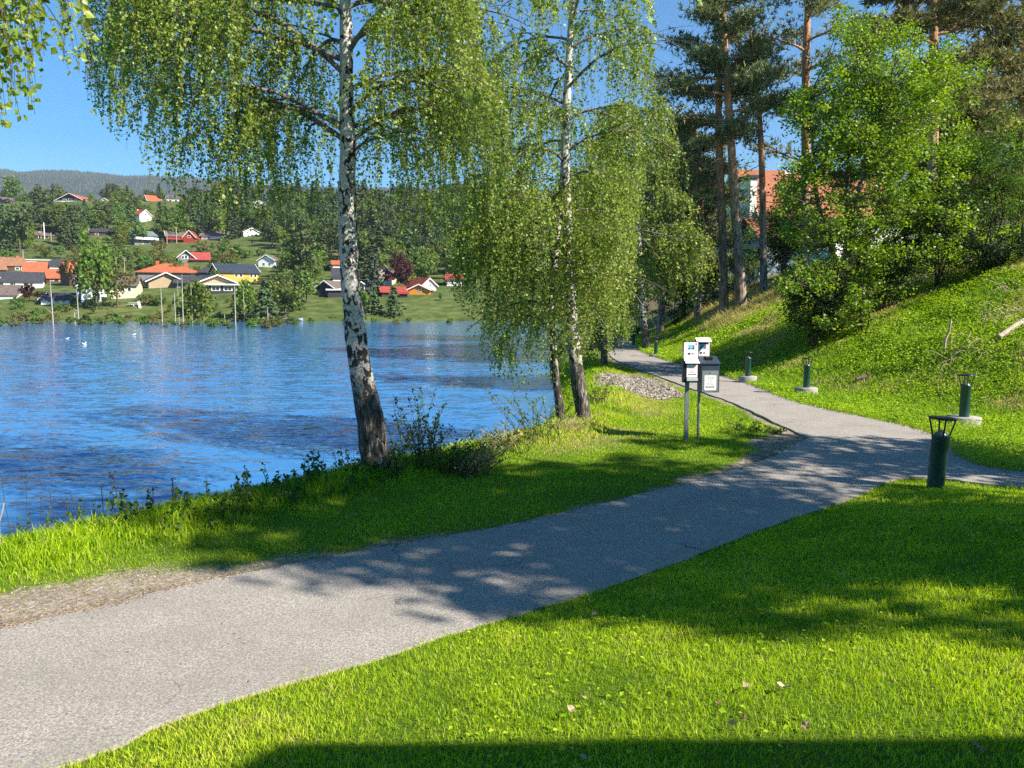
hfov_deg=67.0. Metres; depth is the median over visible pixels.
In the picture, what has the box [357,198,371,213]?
leafy tree
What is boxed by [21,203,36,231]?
spruce tree
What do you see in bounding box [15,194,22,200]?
birch tree
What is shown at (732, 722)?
dry leaf
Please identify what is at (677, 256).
birch tree
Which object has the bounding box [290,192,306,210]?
leafy tree
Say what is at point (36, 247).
garden tree
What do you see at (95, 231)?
house
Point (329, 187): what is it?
spruce tree
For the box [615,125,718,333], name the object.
pine tree
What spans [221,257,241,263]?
garden tree
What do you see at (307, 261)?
leafy tree
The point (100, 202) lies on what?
leafy tree
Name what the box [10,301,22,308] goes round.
garden bush
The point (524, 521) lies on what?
leaf litter
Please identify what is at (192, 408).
water
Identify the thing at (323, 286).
house
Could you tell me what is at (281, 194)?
spruce tree
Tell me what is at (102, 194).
pine tree
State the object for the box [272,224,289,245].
birch tree
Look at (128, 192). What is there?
spruce tree
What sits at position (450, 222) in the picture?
pine tree
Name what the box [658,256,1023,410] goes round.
dry straw
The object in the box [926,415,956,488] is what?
bollard light
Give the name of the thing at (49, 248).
leafy tree
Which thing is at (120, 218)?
leafy tree
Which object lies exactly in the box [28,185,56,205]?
pine tree
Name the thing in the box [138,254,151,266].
garden tree
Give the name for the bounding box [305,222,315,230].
birch tree
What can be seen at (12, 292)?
house
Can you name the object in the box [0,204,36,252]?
pine tree
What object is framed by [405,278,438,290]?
house
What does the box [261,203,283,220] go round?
leafy tree
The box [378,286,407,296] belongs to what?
house
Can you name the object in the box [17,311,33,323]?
willow bush
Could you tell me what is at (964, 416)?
bollard light
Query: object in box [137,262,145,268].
garden tree
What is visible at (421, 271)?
birch tree
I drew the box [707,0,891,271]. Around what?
pine tree
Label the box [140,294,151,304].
garden bush
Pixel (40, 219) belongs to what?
pine tree
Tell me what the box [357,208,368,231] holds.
spruce tree
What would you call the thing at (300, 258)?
pine tree
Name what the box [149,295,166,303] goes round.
garden bush
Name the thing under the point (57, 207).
leafy tree
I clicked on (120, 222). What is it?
leafy tree
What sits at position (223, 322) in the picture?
willow bush
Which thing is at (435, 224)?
spruce tree
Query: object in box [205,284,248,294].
house
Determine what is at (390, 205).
spruce tree
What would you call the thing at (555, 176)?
leafy tree
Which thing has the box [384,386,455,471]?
sapling
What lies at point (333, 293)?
house
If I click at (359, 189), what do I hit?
pine tree
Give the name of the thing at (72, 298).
garden bush
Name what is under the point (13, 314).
willow bush
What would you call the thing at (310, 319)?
willow bush
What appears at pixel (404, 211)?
spruce tree
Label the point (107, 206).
pine tree
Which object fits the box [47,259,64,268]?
house
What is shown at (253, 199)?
spruce tree
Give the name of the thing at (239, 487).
nettles
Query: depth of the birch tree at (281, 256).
215.68 m
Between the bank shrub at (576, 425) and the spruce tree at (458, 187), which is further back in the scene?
the spruce tree at (458, 187)
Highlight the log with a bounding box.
[995,317,1023,339]
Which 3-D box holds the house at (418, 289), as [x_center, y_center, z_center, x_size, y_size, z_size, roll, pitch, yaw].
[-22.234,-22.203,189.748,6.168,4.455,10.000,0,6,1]
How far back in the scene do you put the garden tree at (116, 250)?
252.30 m
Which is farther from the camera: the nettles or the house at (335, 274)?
the house at (335, 274)
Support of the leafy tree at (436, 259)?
on the hillside
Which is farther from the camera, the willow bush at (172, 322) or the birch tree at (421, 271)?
the birch tree at (421, 271)
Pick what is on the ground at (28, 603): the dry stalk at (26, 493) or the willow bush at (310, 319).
the dry stalk at (26, 493)
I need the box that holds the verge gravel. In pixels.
[0,434,804,626]
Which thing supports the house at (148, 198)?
on the hillside
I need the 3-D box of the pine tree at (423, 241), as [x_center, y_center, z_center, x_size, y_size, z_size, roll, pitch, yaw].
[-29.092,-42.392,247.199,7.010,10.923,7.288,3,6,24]
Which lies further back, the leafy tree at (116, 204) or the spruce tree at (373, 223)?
the leafy tree at (116, 204)
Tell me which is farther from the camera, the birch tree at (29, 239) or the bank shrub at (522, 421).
the birch tree at (29, 239)
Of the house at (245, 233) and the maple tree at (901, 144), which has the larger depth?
the house at (245, 233)
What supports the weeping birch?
on the hillside
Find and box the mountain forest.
[0,168,438,200]
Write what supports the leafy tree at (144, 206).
on the hillside
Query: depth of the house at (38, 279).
194.71 m
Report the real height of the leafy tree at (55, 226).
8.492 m
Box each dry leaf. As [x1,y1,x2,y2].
[567,705,575,711]
[726,716,735,725]
[743,676,751,686]
[777,682,790,687]
[800,720,810,731]
[972,740,995,754]
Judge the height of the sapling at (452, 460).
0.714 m
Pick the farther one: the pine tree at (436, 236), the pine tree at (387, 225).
the pine tree at (387, 225)
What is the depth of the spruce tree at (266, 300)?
150.57 m
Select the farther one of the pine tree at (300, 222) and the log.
the pine tree at (300, 222)
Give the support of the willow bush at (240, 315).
in the water
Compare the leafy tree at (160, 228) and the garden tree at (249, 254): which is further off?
the leafy tree at (160, 228)
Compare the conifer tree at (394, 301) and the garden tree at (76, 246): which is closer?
the conifer tree at (394, 301)
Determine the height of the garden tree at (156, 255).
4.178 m
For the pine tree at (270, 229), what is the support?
on the hillside
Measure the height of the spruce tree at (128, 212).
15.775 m
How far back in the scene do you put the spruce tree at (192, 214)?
325.53 m
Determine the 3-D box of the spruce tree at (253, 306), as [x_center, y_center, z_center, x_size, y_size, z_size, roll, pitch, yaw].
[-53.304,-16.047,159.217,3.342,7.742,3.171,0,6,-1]
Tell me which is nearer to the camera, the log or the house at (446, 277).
the log
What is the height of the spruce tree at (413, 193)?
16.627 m
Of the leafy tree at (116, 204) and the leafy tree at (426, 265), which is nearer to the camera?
the leafy tree at (426, 265)
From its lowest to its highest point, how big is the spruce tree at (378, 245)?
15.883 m
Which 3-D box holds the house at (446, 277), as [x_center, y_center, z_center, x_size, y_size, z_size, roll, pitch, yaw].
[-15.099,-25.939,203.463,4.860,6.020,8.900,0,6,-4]
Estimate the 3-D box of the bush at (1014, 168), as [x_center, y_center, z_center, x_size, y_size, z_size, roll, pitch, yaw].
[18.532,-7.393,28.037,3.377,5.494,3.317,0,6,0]
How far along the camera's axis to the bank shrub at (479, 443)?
12.65 m
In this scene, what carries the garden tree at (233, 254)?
on the hillside
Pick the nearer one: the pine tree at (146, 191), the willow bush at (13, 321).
the willow bush at (13, 321)
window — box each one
[211,285,219,290]
[223,286,231,290]
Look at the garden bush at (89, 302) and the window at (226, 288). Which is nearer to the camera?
the garden bush at (89, 302)
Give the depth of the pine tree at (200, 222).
328.06 m
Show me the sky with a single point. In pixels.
(62, 133)
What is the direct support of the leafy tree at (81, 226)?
on the hillside
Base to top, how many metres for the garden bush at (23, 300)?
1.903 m
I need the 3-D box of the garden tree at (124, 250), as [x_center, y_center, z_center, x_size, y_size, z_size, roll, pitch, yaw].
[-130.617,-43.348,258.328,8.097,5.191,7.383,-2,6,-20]
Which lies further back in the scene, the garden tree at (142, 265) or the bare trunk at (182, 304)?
the garden tree at (142, 265)
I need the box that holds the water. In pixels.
[0,321,561,536]
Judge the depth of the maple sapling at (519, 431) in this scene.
12.88 m
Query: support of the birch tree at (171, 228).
on the hillside
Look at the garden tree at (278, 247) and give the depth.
269.29 m
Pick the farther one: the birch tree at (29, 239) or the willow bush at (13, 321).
the birch tree at (29, 239)
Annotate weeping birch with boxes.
[74,229,122,309]
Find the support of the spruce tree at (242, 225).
on the hillside
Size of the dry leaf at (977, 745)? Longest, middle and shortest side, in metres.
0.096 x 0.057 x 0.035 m
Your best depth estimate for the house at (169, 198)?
421.15 m
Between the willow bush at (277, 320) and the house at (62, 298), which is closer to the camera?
the willow bush at (277, 320)
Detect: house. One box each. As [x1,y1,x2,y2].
[0,197,12,201]
[0,256,25,271]
[0,260,7,270]
[0,271,46,287]
[0,285,21,298]
[22,262,49,271]
[25,259,49,261]
[34,231,57,238]
[37,293,76,304]
[40,269,60,282]
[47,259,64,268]
[54,193,90,201]
[58,262,90,285]
[74,280,101,302]
[88,228,116,235]
[101,276,144,299]
[127,230,158,244]
[133,209,152,221]
[135,261,197,279]
[143,195,161,201]
[143,272,179,287]
[163,230,186,242]
[165,195,186,200]
[173,276,202,287]
[176,250,196,262]
[182,230,200,242]
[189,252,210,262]
[190,274,237,289]
[196,267,209,276]
[199,229,226,238]
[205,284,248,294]
[207,263,260,281]
[240,228,260,236]
[253,198,269,207]
[256,254,278,266]
[314,280,340,296]
[326,288,341,297]
[331,260,339,267]
[331,268,360,280]
[360,281,365,293]
[364,282,383,294]
[378,265,396,285]
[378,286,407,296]
[397,291,408,297]
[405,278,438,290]
[406,284,433,294]
[445,274,463,285]
[715,169,905,269]
[730,175,758,273]
[741,218,832,285]
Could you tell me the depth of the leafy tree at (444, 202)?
338.37 m
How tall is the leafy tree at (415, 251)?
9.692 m
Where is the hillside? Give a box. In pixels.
[0,171,1015,320]
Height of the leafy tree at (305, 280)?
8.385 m
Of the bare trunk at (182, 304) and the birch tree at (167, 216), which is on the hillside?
the birch tree at (167, 216)
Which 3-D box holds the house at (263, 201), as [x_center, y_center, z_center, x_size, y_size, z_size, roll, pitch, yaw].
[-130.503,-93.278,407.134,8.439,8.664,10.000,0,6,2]
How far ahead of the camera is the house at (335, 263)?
237.95 m
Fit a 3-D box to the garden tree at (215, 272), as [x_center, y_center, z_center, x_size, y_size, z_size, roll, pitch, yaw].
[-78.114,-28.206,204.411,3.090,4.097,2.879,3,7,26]
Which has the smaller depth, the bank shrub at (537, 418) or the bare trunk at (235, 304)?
the bank shrub at (537, 418)
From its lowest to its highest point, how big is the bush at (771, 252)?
4.284 m
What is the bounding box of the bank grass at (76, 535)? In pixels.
[0,355,804,621]
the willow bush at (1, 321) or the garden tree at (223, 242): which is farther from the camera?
the garden tree at (223, 242)
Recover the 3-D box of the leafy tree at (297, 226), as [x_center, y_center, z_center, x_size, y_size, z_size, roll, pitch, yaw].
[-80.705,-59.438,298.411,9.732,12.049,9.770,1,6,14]
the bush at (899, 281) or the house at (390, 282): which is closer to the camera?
the bush at (899, 281)
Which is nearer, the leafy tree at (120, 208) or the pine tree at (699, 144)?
the pine tree at (699, 144)
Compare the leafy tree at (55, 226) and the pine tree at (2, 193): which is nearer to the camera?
the leafy tree at (55, 226)
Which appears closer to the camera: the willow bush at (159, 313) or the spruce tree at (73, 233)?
the willow bush at (159, 313)
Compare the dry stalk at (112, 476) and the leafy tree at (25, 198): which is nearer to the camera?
the dry stalk at (112, 476)
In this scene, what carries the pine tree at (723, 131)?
on the ground at (28, 603)
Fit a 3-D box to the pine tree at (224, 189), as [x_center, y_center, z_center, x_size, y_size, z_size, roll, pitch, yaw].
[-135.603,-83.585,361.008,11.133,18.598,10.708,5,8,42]
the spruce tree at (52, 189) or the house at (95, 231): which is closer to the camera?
the house at (95, 231)
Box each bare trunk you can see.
[47,282,53,322]
[182,287,183,322]
[234,284,235,322]
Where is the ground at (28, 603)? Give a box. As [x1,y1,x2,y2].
[0,249,1023,767]
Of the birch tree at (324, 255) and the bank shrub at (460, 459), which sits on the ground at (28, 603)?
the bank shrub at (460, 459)
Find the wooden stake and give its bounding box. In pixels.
[943,319,951,351]
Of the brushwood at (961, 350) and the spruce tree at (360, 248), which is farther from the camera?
the spruce tree at (360, 248)
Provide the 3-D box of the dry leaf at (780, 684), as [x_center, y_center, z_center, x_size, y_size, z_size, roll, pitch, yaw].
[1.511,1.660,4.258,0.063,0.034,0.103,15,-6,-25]
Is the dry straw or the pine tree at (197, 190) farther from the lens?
the pine tree at (197, 190)
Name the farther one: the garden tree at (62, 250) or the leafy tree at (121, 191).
the leafy tree at (121, 191)
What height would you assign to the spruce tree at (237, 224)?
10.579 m
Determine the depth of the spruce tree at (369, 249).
219.16 m
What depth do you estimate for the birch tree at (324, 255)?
235.38 m
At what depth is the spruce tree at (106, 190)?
431.73 m
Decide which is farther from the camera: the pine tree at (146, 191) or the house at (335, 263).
the pine tree at (146, 191)
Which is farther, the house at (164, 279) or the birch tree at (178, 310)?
the house at (164, 279)
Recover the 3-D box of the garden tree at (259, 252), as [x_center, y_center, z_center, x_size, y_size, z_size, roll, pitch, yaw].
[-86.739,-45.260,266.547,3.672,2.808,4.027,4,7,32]
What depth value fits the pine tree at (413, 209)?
348.08 m
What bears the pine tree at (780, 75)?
on the ground at (28, 603)
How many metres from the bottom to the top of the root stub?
0.192 m
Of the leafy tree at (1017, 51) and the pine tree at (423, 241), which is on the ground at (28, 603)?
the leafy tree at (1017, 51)
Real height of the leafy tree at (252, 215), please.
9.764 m
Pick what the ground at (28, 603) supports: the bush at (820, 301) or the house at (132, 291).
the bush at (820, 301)
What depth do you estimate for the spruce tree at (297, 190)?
385.65 m
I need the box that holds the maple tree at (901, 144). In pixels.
[767,2,995,338]
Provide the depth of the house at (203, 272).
218.52 m
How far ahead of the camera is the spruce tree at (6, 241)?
277.08 m
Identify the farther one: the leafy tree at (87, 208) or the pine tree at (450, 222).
the leafy tree at (87, 208)
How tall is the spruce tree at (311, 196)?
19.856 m
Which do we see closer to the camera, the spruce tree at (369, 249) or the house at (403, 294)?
the house at (403, 294)
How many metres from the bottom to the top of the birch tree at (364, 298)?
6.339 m
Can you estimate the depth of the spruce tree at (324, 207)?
320.72 m
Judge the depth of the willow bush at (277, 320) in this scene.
118.75 m
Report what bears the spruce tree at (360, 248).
on the hillside
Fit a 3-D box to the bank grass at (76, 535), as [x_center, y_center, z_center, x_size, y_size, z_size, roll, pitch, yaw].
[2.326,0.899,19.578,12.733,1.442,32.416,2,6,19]
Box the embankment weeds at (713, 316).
[599,219,1023,488]
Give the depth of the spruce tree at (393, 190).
400.29 m
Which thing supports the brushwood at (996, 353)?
on the ground at (28, 603)
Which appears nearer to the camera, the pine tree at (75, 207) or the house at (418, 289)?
the house at (418, 289)
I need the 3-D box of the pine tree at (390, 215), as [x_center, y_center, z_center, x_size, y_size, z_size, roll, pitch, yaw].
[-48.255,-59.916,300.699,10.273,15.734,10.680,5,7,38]
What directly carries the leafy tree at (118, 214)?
on the hillside
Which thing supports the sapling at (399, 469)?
on the ground at (28, 603)
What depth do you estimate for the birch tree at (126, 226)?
303.68 m
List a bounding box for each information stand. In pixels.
[682,341,699,440]
[695,338,720,437]
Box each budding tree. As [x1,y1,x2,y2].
[55,248,97,303]
[93,264,139,307]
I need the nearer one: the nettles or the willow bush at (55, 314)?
the nettles
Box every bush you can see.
[0,317,7,325]
[3,316,20,326]
[6,312,17,320]
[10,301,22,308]
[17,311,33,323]
[19,304,26,311]
[20,297,27,303]
[28,307,42,315]
[29,314,43,323]
[38,317,48,323]
[47,311,60,318]
[53,302,63,310]
[62,304,71,311]
[65,316,75,322]
[69,296,82,304]
[78,314,94,324]
[86,300,92,307]
[96,317,108,323]
[104,311,115,318]
[106,312,122,322]
[116,319,127,324]
[135,315,150,323]
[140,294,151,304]
[142,313,156,323]
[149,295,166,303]
[150,318,159,323]
[153,309,168,318]
[154,296,165,305]
[159,321,169,326]
[168,319,177,324]
[178,322,188,327]
[185,319,195,324]
[204,318,219,326]
[214,311,221,317]
[218,318,229,325]
[230,315,240,321]
[238,312,247,320]
[245,318,257,326]
[257,318,270,327]
[261,317,276,327]
[270,316,281,326]
[285,315,295,323]
[292,319,299,324]
[306,317,314,322]
[617,272,657,334]
[649,274,701,325]
[702,242,743,304]
[730,223,771,286]
[754,228,817,272]
[781,267,851,348]
[839,281,888,333]
[856,200,939,311]
[904,166,994,287]
[926,113,1023,265]
[940,217,1023,271]
[977,105,1023,244]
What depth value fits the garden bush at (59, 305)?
165.92 m
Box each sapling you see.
[371,442,410,474]
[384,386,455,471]
[442,430,482,470]
[508,428,524,454]
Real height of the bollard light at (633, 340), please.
1.157 m
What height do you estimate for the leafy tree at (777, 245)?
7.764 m
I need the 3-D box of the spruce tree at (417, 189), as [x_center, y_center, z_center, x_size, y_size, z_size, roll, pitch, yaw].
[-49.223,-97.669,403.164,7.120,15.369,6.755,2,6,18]
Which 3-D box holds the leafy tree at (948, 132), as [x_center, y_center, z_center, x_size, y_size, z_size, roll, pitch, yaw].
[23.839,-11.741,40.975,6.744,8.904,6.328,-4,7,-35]
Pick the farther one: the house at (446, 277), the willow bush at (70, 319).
the house at (446, 277)
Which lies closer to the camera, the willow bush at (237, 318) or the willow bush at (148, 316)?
the willow bush at (148, 316)
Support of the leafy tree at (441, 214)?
on the hillside
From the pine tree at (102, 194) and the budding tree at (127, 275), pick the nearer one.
the budding tree at (127, 275)
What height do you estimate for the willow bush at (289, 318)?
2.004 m
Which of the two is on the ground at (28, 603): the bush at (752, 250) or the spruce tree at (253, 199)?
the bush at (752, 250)
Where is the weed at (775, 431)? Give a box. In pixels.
[763,426,786,433]
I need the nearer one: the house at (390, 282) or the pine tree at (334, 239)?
the house at (390, 282)
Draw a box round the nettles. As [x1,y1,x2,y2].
[16,435,412,533]
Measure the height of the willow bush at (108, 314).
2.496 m
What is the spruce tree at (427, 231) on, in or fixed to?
on the hillside
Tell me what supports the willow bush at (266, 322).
in the water
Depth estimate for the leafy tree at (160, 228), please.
313.39 m
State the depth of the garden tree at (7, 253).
261.15 m
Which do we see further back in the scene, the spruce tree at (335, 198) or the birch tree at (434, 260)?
the spruce tree at (335, 198)
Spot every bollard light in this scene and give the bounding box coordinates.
[628,331,638,346]
[649,337,658,356]
[738,352,756,382]
[795,358,817,394]
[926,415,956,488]
[947,374,981,427]
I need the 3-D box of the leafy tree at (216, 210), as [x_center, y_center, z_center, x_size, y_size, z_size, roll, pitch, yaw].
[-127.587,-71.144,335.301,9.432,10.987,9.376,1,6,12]
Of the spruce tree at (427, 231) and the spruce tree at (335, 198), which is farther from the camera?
the spruce tree at (335, 198)
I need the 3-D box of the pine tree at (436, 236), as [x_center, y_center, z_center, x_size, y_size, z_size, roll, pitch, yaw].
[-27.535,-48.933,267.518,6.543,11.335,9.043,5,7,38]
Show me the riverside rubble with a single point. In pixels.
(636, 384)
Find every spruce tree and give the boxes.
[0,220,15,253]
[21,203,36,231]
[30,191,40,222]
[49,183,55,200]
[56,210,68,242]
[61,223,74,249]
[64,211,80,248]
[71,212,79,242]
[80,215,89,238]
[81,199,91,220]
[91,203,107,228]
[104,183,108,198]
[123,186,131,204]
[123,202,136,225]
[133,197,141,209]
[150,202,162,231]
[155,184,162,199]
[188,204,201,236]
[207,213,212,231]
[220,202,239,240]
[233,178,242,194]
[233,213,240,236]
[236,199,248,229]
[247,287,257,317]
[249,280,281,320]
[250,185,254,201]
[259,207,266,233]
[269,204,286,241]
[273,184,286,204]
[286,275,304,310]
[294,178,302,201]
[306,181,319,218]
[311,183,322,220]
[318,228,332,268]
[319,201,329,221]
[327,183,338,207]
[329,194,338,215]
[356,185,360,206]
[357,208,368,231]
[357,226,364,260]
[359,180,369,202]
[361,228,375,278]
[362,209,383,251]
[366,226,388,280]
[376,191,385,210]
[385,199,395,219]
[389,185,396,206]
[400,207,407,239]
[400,224,414,263]
[403,186,411,216]
[408,180,414,200]
[411,209,421,237]
[414,182,419,199]
[419,213,424,234]
[420,217,433,247]
[422,223,435,248]
[431,211,443,250]
[443,253,453,283]
[454,177,462,199]
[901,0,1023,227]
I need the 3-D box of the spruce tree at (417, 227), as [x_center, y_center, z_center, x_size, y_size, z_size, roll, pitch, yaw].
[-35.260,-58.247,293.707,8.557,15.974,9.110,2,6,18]
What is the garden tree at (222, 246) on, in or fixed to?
on the hillside
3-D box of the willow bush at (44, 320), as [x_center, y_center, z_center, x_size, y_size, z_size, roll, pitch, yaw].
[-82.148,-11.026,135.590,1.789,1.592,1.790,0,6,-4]
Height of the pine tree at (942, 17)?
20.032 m
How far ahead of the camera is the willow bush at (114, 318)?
138.25 m
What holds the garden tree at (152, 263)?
on the hillside
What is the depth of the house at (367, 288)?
184.95 m
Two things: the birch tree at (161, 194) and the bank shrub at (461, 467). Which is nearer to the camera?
the bank shrub at (461, 467)
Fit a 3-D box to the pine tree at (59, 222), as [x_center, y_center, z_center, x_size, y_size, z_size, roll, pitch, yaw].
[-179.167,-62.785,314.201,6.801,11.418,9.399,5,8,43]
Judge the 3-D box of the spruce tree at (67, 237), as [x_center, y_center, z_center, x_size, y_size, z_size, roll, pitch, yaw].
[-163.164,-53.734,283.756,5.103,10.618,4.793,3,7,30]
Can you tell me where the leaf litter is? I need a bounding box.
[0,452,851,741]
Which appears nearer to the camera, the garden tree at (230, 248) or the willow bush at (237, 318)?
the willow bush at (237, 318)
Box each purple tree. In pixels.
[17,283,42,301]
[381,251,414,287]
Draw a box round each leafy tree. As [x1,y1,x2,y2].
[0,222,17,243]
[1,174,25,203]
[22,192,32,201]
[37,208,54,229]
[37,246,53,257]
[46,202,67,219]
[48,218,60,232]
[52,184,66,198]
[68,222,88,244]
[79,205,90,220]
[91,199,106,212]
[100,207,115,227]
[106,201,120,216]
[109,191,123,203]
[110,192,130,211]
[110,214,134,231]
[111,210,126,224]
[114,205,126,214]
[114,220,131,232]
[116,188,131,194]
[129,221,147,244]
[130,195,142,209]
[140,204,151,212]
[151,217,172,239]
[156,209,176,229]
[168,209,195,230]
[205,211,225,230]
[207,208,224,224]
[238,204,254,226]
[247,211,260,228]
[256,204,275,223]
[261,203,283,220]
[270,270,305,317]
[277,245,304,276]
[289,214,308,232]
[289,269,320,302]
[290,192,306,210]
[293,207,309,217]
[299,247,321,269]
[303,201,312,216]
[304,261,323,281]
[306,220,324,240]
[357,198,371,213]
[357,231,373,256]
[365,259,373,275]
[373,251,398,269]
[380,238,405,263]
[385,194,401,208]
[396,229,416,241]
[407,211,420,227]
[410,246,427,266]
[413,252,436,277]
[418,199,438,211]
[418,205,434,219]
[423,252,441,269]
[434,209,448,220]
[443,199,460,214]
[444,250,464,271]
[524,114,652,301]
[571,120,666,331]
[643,165,729,316]
[675,148,766,301]
[741,176,824,274]
[850,76,946,238]
[905,88,1023,232]
[959,48,1019,223]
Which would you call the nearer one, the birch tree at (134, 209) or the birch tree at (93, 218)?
the birch tree at (93, 218)
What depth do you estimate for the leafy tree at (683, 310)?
57.10 m
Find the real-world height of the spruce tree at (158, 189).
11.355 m
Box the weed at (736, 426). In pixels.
[716,418,773,432]
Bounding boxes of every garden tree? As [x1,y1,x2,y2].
[0,249,15,256]
[32,244,45,252]
[55,245,65,258]
[72,244,83,252]
[105,248,123,262]
[107,253,128,266]
[112,246,133,258]
[123,245,132,256]
[125,261,135,273]
[132,246,143,257]
[133,253,154,267]
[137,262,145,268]
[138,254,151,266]
[148,260,155,266]
[149,252,164,261]
[152,238,167,250]
[159,256,174,263]
[164,255,182,262]
[190,239,209,251]
[210,253,221,263]
[210,270,223,275]
[215,239,230,250]
[217,251,232,263]
[219,243,228,250]
[221,244,248,256]
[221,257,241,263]
[223,249,239,262]
[242,249,252,257]
[256,249,265,255]
[267,281,283,294]
[275,244,282,251]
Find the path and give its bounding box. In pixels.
[0,337,1023,767]
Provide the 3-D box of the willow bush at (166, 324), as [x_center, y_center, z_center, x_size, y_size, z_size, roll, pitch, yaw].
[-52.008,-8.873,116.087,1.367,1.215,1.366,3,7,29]
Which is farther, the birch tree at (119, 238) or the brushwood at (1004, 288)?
the birch tree at (119, 238)
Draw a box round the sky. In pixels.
[0,0,1020,195]
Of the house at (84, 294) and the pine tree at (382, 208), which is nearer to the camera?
the house at (84, 294)
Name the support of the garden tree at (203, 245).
on the hillside
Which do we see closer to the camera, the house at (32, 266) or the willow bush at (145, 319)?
the willow bush at (145, 319)
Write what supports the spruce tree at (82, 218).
on the hillside
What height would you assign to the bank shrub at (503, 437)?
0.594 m
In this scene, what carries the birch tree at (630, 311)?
on the ground at (28, 603)
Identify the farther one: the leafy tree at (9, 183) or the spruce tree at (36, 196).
the leafy tree at (9, 183)
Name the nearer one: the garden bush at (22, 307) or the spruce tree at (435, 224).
the garden bush at (22, 307)
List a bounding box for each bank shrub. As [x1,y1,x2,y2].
[417,438,495,476]
[439,450,511,479]
[443,434,520,466]
[466,429,517,457]
[480,421,550,456]
[484,388,533,447]
[512,393,575,442]
[541,411,597,436]
[586,380,612,403]
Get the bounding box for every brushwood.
[916,331,998,368]
[951,300,1023,344]
[975,277,1023,308]
[976,339,1019,386]
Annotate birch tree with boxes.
[0,0,115,128]
[4,0,575,472]
[10,234,18,248]
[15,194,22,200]
[18,228,34,248]
[20,230,36,251]
[84,209,104,226]
[87,193,94,200]
[98,210,108,227]
[111,234,127,247]
[116,226,131,243]
[120,223,132,243]
[125,204,137,219]
[157,190,166,198]
[158,214,173,230]
[168,218,185,232]
[172,285,205,319]
[175,209,189,219]
[176,279,215,321]
[232,279,257,315]
[264,213,273,228]
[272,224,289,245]
[277,253,295,274]
[304,242,327,265]
[304,247,325,277]
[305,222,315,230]
[361,289,370,310]
[389,244,408,257]
[400,256,415,280]
[414,259,431,277]
[415,247,438,275]
[433,0,705,420]
[435,167,635,419]
[436,237,450,262]
[438,247,446,267]
[528,155,673,366]
[576,94,719,347]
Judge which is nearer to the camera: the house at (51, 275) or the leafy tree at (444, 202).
the house at (51, 275)
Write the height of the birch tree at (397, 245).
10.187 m
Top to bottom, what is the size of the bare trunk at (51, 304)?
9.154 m
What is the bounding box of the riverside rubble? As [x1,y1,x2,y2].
[593,372,683,399]
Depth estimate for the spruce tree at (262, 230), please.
322.59 m
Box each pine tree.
[0,190,9,196]
[0,203,11,222]
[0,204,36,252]
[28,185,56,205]
[29,202,50,226]
[32,209,48,231]
[57,216,80,225]
[64,203,88,218]
[99,189,109,197]
[102,203,116,226]
[103,182,120,192]
[142,189,152,194]
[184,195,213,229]
[185,187,194,195]
[190,211,207,233]
[192,187,204,200]
[207,199,221,211]
[208,186,235,200]
[231,194,249,211]
[264,220,278,246]
[271,210,291,228]
[279,229,326,272]
[281,187,294,203]
[282,210,310,233]
[283,204,298,212]
[315,215,338,254]
[325,225,338,259]
[356,183,364,199]
[363,200,390,222]
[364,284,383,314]
[377,210,400,236]
[378,217,397,236]
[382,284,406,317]
[411,202,419,212]
[414,235,430,254]
[419,227,444,247]
[431,214,461,233]
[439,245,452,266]
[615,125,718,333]
[631,0,811,308]
[644,0,779,314]
[646,111,757,319]
[694,27,806,292]
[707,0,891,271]
[802,0,1023,242]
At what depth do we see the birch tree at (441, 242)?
243.28 m
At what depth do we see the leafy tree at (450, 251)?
218.83 m
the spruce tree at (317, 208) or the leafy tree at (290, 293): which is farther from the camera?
the spruce tree at (317, 208)
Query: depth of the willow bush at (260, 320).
112.50 m
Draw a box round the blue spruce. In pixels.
[365,253,383,293]
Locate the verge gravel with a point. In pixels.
(136, 574)
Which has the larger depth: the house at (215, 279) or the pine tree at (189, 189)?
the pine tree at (189, 189)
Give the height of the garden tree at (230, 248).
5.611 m
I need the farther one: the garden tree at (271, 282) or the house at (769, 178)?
the garden tree at (271, 282)
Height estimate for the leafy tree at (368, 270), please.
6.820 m
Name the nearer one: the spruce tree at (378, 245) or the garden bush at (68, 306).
the garden bush at (68, 306)
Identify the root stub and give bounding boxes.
[855,374,872,380]
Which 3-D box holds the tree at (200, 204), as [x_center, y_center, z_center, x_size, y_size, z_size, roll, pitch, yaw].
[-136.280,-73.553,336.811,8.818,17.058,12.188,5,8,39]
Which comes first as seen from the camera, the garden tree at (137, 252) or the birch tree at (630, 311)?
the birch tree at (630, 311)
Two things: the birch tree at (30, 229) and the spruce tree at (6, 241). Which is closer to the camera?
the spruce tree at (6, 241)
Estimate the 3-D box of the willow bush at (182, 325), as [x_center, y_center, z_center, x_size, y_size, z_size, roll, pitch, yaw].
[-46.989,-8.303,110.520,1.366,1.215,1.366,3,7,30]
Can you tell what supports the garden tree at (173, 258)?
on the hillside
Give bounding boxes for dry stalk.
[2,479,9,534]
[23,468,30,531]
[35,492,46,527]
[109,471,118,511]
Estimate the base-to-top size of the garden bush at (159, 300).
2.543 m

